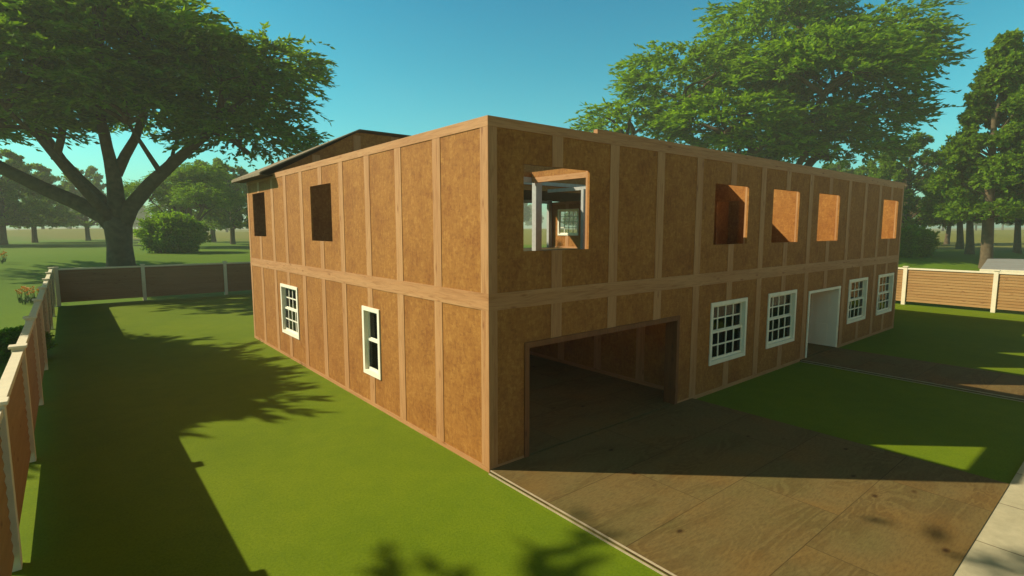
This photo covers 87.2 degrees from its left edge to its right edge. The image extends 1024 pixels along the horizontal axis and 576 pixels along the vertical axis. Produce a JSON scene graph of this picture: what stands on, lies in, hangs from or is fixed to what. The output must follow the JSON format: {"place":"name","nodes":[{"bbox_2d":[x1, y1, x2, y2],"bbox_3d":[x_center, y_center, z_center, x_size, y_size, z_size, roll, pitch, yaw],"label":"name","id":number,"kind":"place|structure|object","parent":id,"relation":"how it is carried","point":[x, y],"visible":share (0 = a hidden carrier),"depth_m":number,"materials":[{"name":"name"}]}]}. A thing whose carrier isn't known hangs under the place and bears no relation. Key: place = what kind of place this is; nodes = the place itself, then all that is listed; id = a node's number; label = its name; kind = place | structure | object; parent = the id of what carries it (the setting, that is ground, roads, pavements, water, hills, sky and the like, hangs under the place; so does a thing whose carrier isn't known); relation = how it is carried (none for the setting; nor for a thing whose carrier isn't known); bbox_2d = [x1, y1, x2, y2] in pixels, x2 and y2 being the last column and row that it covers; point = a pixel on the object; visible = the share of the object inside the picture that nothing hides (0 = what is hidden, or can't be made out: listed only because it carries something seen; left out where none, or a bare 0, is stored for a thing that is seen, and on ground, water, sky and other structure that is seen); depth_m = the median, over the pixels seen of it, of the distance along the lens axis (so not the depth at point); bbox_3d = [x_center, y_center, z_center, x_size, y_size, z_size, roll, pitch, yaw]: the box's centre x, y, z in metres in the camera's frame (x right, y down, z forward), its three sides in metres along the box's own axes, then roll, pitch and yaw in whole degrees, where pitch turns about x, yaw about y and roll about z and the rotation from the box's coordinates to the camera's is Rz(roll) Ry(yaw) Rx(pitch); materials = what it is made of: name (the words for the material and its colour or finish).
{"place":"outdoors","nodes":[
{"label":"outdoors","id":0,"kind":"place"},
{"bbox_2d":[0,227,1023,378],"bbox_3d":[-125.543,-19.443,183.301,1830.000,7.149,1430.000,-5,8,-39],"label":"ground","id":1,"kind":"structure","parent":0,"point":[27,263],"depth_m":53.10,"materials":[{"name":"green plant"}]},
{"bbox_2d":[15,286,22,302],"bbox_3d":[-27.905,0.402,30.462,0.440,1.007,0.484,-5,8,-39],"label":"flower plant","id":2,"kind":"object","parent":1,"relation":"on","point":[18,297],"visible":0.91,"depth_m":30.42,"materials":[{"name":"green plant"}]},
{"bbox_2d":[18,287,29,304],"bbox_3d":[-27.157,0.480,29.878,0.484,1.007,0.440,-1,6,-12],"label":"flower plant","id":3,"kind":"object","parent":1,"relation":"on","point":[24,301],"visible":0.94,"depth_m":29.91,"materials":[{"name":"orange plant"}]},
{"bbox_2d":[0,148,55,244],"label":"leafy tree","id":4,"kind":"object","parent":1,"relation":"on","point":[12,197],"visible":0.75,"depth_m":82.86,"materials":[{"name":"green plant"}]},
{"bbox_2d":[0,267,56,575],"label":"board fence","id":5,"kind":"object","parent":1,"relation":"on","point":[21,394],"visible":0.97,"depth_m":8.47,"materials":[{"name":"beige paint"}]},
{"bbox_2d":[0,325,57,363],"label":"round bush","id":6,"kind":"object","parent":1,"relation":"on","point":[9,336],"visible":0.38,"depth_m":16.83,"materials":[{"name":"green plant"}]},
{"bbox_2d":[26,287,34,303],"bbox_3d":[-27.061,0.444,30.202,0.484,1.007,0.440,5,8,41],"label":"flower plant","id":7,"kind":"object","parent":1,"relation":"on","point":[30,299],"visible":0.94,"depth_m":30.21,"materials":[{"name":"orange plant"}]},
{"bbox_2d":[29,286,37,298],"bbox_3d":[-27.345,0.372,30.793,0.484,1.007,0.440,-2,7,-21],"label":"flower plant","id":8,"kind":"object","parent":1,"relation":"on","point":[33,288],"visible":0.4,"depth_m":30.68,"materials":[{"name":"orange plant"}]},
{"bbox_2d":[2,163,76,242],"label":"leafy tree","id":9,"kind":"object","parent":1,"relation":"on","point":[43,173],"visible":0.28,"depth_m":95.27,"materials":[{"name":"green plant"}]},
{"bbox_2d":[51,165,106,240],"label":"leafy tree","id":10,"kind":"object","parent":1,"relation":"on","point":[95,180],"visible":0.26,"depth_m":109.49,"materials":[{"name":"green plant"}]},
{"bbox_2d":[133,205,150,228],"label":"leafy tree","id":11,"kind":"object","parent":1,"relation":"on","point":[140,215],"visible":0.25,"depth_m":255.50,"materials":[{"name":"green plant"}]},
{"bbox_2d":[53,261,251,305],"bbox_3d":[-10.769,-1.277,40.715,36.500,2.245,0.250,-5,8,-39],"label":"board fence","id":12,"kind":"object","parent":1,"relation":"on","point":[144,281],"visible":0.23,"depth_m":31.83,"materials":[{"name":"beige paint"}]},
{"bbox_2d":[0,0,339,270],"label":"spreading tree","id":13,"kind":"object","parent":1,"relation":"on","point":[61,61],"visible":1,"depth_m":37.83,"materials":[{"name":"green plant"}]},
{"bbox_2d":[133,209,212,252],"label":"round bush","id":14,"kind":"object","parent":1,"relation":"on","point":[180,231],"visible":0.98,"depth_m":57.88,"materials":[{"name":"green plant"}]},
{"bbox_2d":[106,160,246,220],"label":"spreading tree","id":15,"kind":"object","parent":1,"relation":"on","point":[182,191],"visible":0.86,"depth_m":73.53,"materials":[{"name":"green plant"}]},
{"bbox_2d":[169,157,246,241],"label":"leafy tree","id":16,"kind":"object","parent":1,"relation":"on","point":[212,231],"visible":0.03,"depth_m":102.40,"materials":[{"name":"green plant"}]},
{"bbox_2d":[194,161,248,243],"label":"leafy tree","id":17,"kind":"object","parent":1,"relation":"on","point":[236,219],"visible":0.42,"depth_m":89.08,"materials":[{"name":"green plant"}]},
{"bbox_2d":[524,203,531,221],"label":"leafy tree","id":18,"kind":"object","parent":1,"relation":"on","point":[527,215],"visible":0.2,"depth_m":253.65,"materials":[{"name":"green plant"}]},
{"bbox_2d":[525,204,543,225],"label":"leafy tree","id":19,"kind":"object","parent":1,"relation":"on","point":[528,223],"visible":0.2,"depth_m":408.63,"materials":[{"name":"green plant"}]},
{"bbox_2d":[563,211,576,229],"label":"leafy tree","id":20,"kind":"object","parent":1,"relation":"on","point":[571,218],"visible":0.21,"depth_m":259.81,"materials":[{"name":"green plant"}]},
{"bbox_2d":[564,0,977,168],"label":"spreading tree","id":21,"kind":"object","parent":1,"relation":"on","point":[793,117],"visible":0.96,"depth_m":51.30,"materials":[{"name":"green plant"}]},
{"bbox_2d":[821,159,855,173],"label":"leafy tree","id":22,"kind":"object","parent":1,"relation":"on","point":[836,166],"visible":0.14,"depth_m":96.53,"materials":[{"name":"green plant"}]},
{"bbox_2d":[854,153,919,217],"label":"leafy tree","id":23,"kind":"object","parent":1,"relation":"on","point":[862,170],"visible":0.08,"depth_m":85.64,"materials":[{"name":"green plant"}]},
{"bbox_2d":[868,131,954,228],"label":"leafy tree","id":24,"kind":"object","parent":1,"relation":"on","point":[893,170],"visible":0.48,"depth_m":70.93,"materials":[{"name":"green plant"}]},
{"bbox_2d":[899,223,942,257],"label":"round bush","id":25,"kind":"object","parent":1,"relation":"on","point":[917,241],"visible":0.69,"depth_m":50.42,"materials":[{"name":"green plant"}]},
{"bbox_2d":[916,214,973,243],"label":"leafy tree","id":26,"kind":"object","parent":1,"relation":"on","point":[947,236],"depth_m":91.25,"materials":[{"name":"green plant"}]},
{"bbox_2d":[916,189,983,248],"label":"leafy tree","id":27,"kind":"object","parent":1,"relation":"on","point":[960,240],"visible":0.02,"depth_m":69.39,"materials":[{"name":"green plant"}]},
{"bbox_2d":[896,266,1023,312],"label":"board fence","id":28,"kind":"object","parent":1,"relation":"on","point":[995,290],"visible":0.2,"depth_m":27.99,"materials":[{"name":"beige paint"}]},
{"bbox_2d":[918,169,1021,253],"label":"leafy tree","id":29,"kind":"object","parent":1,"relation":"on","point":[931,202],"visible":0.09,"depth_m":55.51,"materials":[{"name":"green plant"}]},
{"bbox_2d":[926,27,1023,268],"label":"leafy tree","id":30,"kind":"object","parent":1,"relation":"on","point":[1000,75],"visible":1,"depth_m":42.44,"materials":[{"name":"green plant"}]},
{"bbox_2d":[973,198,981,230],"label":"leafy tree","id":31,"kind":"object","parent":1,"relation":"on","point":[976,224],"visible":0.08,"depth_m":252.14,"materials":[{"name":"green plant"}]},
{"bbox_2d":[974,217,1023,253],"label":"leafy tree","id":32,"kind":"object","parent":1,"relation":"on","point":[1017,245],"visible":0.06,"depth_m":61.59,"materials":[{"name":"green plant"}]},
{"bbox_2d":[980,258,1023,280],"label":"foundation slab","id":33,"kind":"structure","parent":1,"relation":"on","point":[1009,265],"depth_m":35.48,"materials":[{"name":"concrete"}]},
{"bbox_2d":[0,0,1023,228],"label":"sky","id":34,"kind":"structure","parent":0,"point":[406,67],"materials":[{"name":"blue"}]},
{"bbox_2d":[11,293,1023,575],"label":"lawn","id":35,"kind":"structure","parent":0,"point":[195,437],"depth_m":10.16,"materials":[{"name":"green plant"}]},
{"bbox_2d":[231,115,904,472],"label":"timber house","id":36,"kind":"structure","parent":35,"relation":"on","point":[410,281],"depth_m":12.62,"materials":[{"name":"brown wood"}]},
{"bbox_2d":[280,283,299,339],"bbox_3d":[-7.060,0.716,17.234,0.170,1.630,1.680,-5,8,-39],"label":"window","id":37,"kind":"structure","parent":36,"relation":"in","point":[289,294],"depth_m":17.42,"materials":[{"name":"white paint"}]},
{"bbox_2d":[362,305,381,379],"bbox_3d":[-3.241,1.260,12.632,0.170,1.630,0.910,-5,8,-39],"label":"window","id":38,"kind":"structure","parent":36,"relation":"in","point":[370,316],"depth_m":12.77,"materials":[{"name":"white paint"}]},
{"bbox_2d":[558,209,578,235],"bbox_3d":[3.501,-4.064,33.209,0.170,1.620,1.760,-5,8,-39],"label":"window","id":39,"kind":"structure","parent":36,"relation":"in","point":[559,210],"depth_m":33.26,"materials":[{"name":"white paint"}]},
{"bbox_2d":[708,297,747,365],"bbox_3d":[5.625,1.105,14.098,1.810,1.600,0.170,-5,8,-39],"label":"window","id":40,"kind":"structure","parent":36,"relation":"in","point":[728,319],"depth_m":14.17,"materials":[{"name":"white paint"}]},
{"bbox_2d":[765,289,796,348],"bbox_3d":[7.979,0.894,16.027,1.830,1.600,0.170,-5,8,-39],"label":"window","id":41,"kind":"structure","parent":36,"relation":"in","point":[781,310],"depth_m":16.13,"materials":[{"name":"white paint"}]},
{"bbox_2d":[808,288,839,346],"bbox_3d":[10.923,0.988,19.279,0.057,2.065,1.380,-5,8,-39],"label":"door","id":42,"kind":"structure","parent":36,"relation":"in","point":[823,314],"depth_m":19.06,"materials":[{"name":"white paint"}]},
{"bbox_2d":[846,277,867,323],"bbox_3d":[12.733,0.438,19.918,1.850,1.600,0.170,-5,8,-39],"label":"window","id":43,"kind":"structure","parent":36,"relation":"in","point":[857,292],"depth_m":20.07,"materials":[{"name":"white paint"}]},
{"bbox_2d":[876,273,893,314],"bbox_3d":[15.102,0.221,21.858,1.830,1.610,0.170,-5,8,-39],"label":"window","id":44,"kind":"structure","parent":36,"relation":"in","point":[885,282],"depth_m":22.04,"materials":[{"name":"white paint"}]},
{"bbox_2d":[489,470,676,575],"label":"driveway edging","id":45,"kind":"object","parent":35,"relation":"on","point":[625,552],"visible":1,"depth_m":7.47,"materials":[{"name":"beige concrete"}]},
{"bbox_2d":[800,360,1023,401],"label":"path edging","id":46,"kind":"object","parent":35,"relation":"on","point":[917,382],"visible":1,"depth_m":14.62,"materials":[{"name":"grey concrete"}]},
{"bbox_2d":[490,398,1008,575],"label":"driveway","id":47,"kind":"structure","parent":0,"point":[692,487],"depth_m":8.33,"materials":[{"name":"brown wood"}]},
{"bbox_2d":[800,347,1023,400],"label":"path","id":48,"kind":"structure","parent":0,"point":[1002,384],"depth_m":15.66,"materials":[{"name":"brown wood"}]},
{"bbox_2d":[953,462,1023,575],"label":"pavement","id":49,"kind":"structure","parent":0,"point":[996,548],"depth_m":7.13,"materials":[{"name":"concrete"}]}
]}

